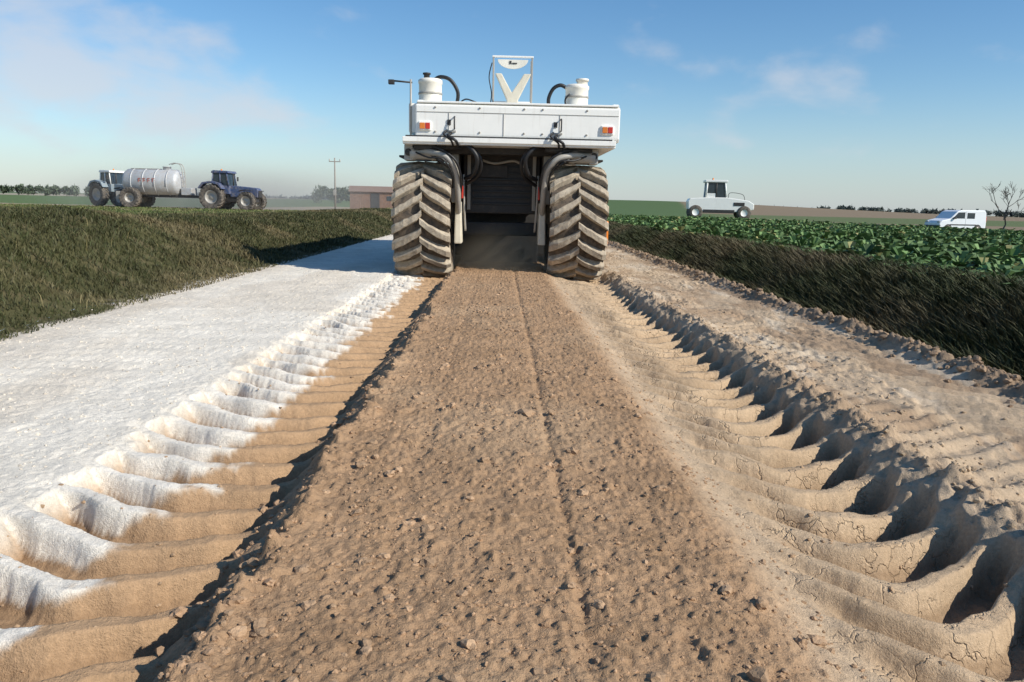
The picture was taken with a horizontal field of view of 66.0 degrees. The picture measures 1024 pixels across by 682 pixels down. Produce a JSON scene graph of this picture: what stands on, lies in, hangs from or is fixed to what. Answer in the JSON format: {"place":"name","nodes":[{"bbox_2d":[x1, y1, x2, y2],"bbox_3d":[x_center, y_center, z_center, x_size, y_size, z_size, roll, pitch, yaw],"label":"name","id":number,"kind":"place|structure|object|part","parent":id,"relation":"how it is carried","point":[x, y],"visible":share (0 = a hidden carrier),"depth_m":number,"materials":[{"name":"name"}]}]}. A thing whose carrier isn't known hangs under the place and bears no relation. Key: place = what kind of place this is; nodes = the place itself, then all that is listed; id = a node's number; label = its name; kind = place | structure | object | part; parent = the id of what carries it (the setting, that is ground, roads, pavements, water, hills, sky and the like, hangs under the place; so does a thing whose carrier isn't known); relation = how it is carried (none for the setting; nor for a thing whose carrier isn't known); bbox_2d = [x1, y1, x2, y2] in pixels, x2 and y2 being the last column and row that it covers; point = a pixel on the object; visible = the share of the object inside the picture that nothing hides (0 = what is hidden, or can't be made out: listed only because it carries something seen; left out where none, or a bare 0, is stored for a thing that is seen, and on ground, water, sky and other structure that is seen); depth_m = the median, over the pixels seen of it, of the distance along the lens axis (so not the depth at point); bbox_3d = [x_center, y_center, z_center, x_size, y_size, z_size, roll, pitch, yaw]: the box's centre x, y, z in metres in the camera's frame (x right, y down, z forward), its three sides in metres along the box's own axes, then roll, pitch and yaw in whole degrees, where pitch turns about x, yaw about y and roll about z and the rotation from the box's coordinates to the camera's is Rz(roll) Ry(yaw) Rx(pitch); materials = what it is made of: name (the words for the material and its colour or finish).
{"place":"outdoors","nodes":[
{"label":"outdoors","id":0,"kind":"place"},
{"bbox_2d":[0,234,1023,681],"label":"dirt road","id":1,"kind":"structure","parent":0,"point":[72,556],"depth_m":2.85,"materials":[{"name":"soil"}]},
{"bbox_2d":[388,55,620,280],"bbox_3d":[-0.178,-3.095,14.871,3.140,3.212,8.737,1,10,-1],"label":"soil stabilizer","id":2,"kind":"object","parent":1,"relation":"on","point":[510,179],"visible":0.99,"depth_m":10.85,"materials":[{"name":"metal"}]},
{"bbox_2d":[0,240,1023,681],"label":"soil clods","id":3,"kind":"object","parent":1,"relation":"on","point":[364,648],"visible":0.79,"depth_m":2.37,"materials":[{"name":"brown soil"}]},
{"bbox_2d":[0,192,1023,359],"bbox_3d":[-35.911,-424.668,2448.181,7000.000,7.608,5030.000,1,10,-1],"label":"ground","id":4,"kind":"structure","parent":0,"point":[649,208],"depth_m":14.30,"materials":[{"name":"green plant"}]},
{"bbox_2d":[0,183,88,196],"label":"hedgerow","id":5,"kind":"object","parent":4,"relation":"on","point":[74,190],"visible":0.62,"depth_m":413.50,"materials":[{"name":"green plant"}]},
{"bbox_2d":[87,169,124,206],"bbox_3d":[-32.604,-12.691,65.254,4.438,3.132,2.474,6,11,27],"label":"tractor","id":6,"kind":"object","parent":4,"relation":"on","point":[105,188],"visible":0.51,"depth_m":64.80,"materials":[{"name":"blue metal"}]},
{"bbox_2d":[116,163,198,207],"bbox_3d":[-27.933,-12.357,62.695,6.405,3.614,2.860,2,10,2],"label":"tanker trailer","id":7,"kind":"object","parent":4,"relation":"on","point":[144,187],"visible":0.94,"depth_m":61.83,"materials":[{"name":"metal"}]},
{"bbox_2d":[0,201,392,340],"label":"grass","id":8,"kind":"structure","parent":4,"relation":"on","point":[364,221],"depth_m":10.03,"materials":[{"name":"green plant"}]},
{"bbox_2d":[198,169,266,209],"bbox_3d":[-22.142,-12.001,62.533,4.605,3.251,2.567,2,10,7],"label":"tractor","id":9,"kind":"object","parent":4,"relation":"on","point":[222,190],"visible":0.94,"depth_m":61.77,"materials":[{"name":"blue metal"}]},
{"bbox_2d":[310,184,349,202],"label":"distant trees","id":10,"kind":"object","parent":4,"relation":"on","point":[342,193],"visible":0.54,"depth_m":249.62,"materials":[{"name":"green plant"}]},
{"bbox_2d":[329,158,340,208],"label":"utility pole","id":11,"kind":"object","parent":4,"relation":"on","point":[334,190],"visible":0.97,"depth_m":68.34,"materials":[{"name":"brown wood"}]},
{"bbox_2d":[348,186,393,208],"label":"wooden shed","id":12,"kind":"structure","parent":4,"relation":"on","point":[373,196],"depth_m":88.86,"materials":[{"name":"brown wood"}]},
{"bbox_2d":[371,193,379,207],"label":"door","id":13,"kind":"structure","parent":12,"relation":"in","point":[375,197],"depth_m":88.86,"materials":[{"name":"grey metal"}]},
{"bbox_2d":[197,191,759,204],"bbox_3d":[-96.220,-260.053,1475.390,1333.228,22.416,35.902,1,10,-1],"label":"hedgerow","id":14,"kind":"object","parent":4,"relation":"on","point":[307,196],"visible":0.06,"depth_m":1464.94,"materials":[{"name":"green plant"}]},
{"bbox_2d":[686,178,753,217],"bbox_3d":[16.669,-11.395,63.219,5.136,3.286,1.959,2,10,7],"label":"road roller","id":15,"kind":"object","parent":4,"relation":"on","point":[714,199],"visible":0.93,"depth_m":62.42,"materials":[{"name":"white paint"}]},
{"bbox_2d":[707,193,715,196],"bbox_3d":[15.812,-11.564,62.498,0.700,0.307,0.021,2,10,7],"label":"door lower","id":16,"kind":"structure","parent":15,"relation":"in","point":[708,194],"depth_m":62.49,"materials":[{"name":"white paint"}]},
{"bbox_2d":[607,213,1023,287],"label":"crop plants","id":17,"kind":"object","parent":4,"relation":"on","point":[999,251],"visible":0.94,"depth_m":15.27,"materials":[{"name":"green plant"}]},
{"bbox_2d":[817,205,1023,217],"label":"hedgerow","id":18,"kind":"object","parent":4,"relation":"on","point":[998,213],"visible":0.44,"depth_m":625.79,"materials":[{"name":"green plant"}]},
{"bbox_2d":[924,210,986,227],"bbox_3d":[34.770,-9.378,61.813,4.340,1.799,2.040,-1,10,-13],"label":"van","id":19,"kind":"object","parent":4,"relation":"on","point":[964,218],"visible":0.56,"depth_m":61.13,"materials":[{"name":"white paint"}]},
{"bbox_3d":[34.544,-9.704,60.848,1.079,0.480,0.013,-1,10,-13],"label":"side window","id":20,"kind":"part","parent":19,"relation":"part of","materials":[{"name":"black glass"}]},
{"bbox_3d":[35.606,-9.702,61.093,0.700,0.440,0.012,-1,10,-13],"label":"rear side window","id":21,"kind":"part","parent":19,"relation":"part of","materials":[{"name":"black glass"}]},
{"bbox_2d":[983,181,1023,229],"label":"bare tree","id":22,"kind":"object","parent":4,"relation":"on","point":[1005,193],"visible":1,"depth_m":33.80,"materials":[{"name":"brown plant"}]},
{"bbox_2d":[607,220,1023,379],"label":"bank grass","id":23,"kind":"structure","parent":0,"point":[835,284],"depth_m":7.27,"materials":[{"name":"green plant"}]}
]}

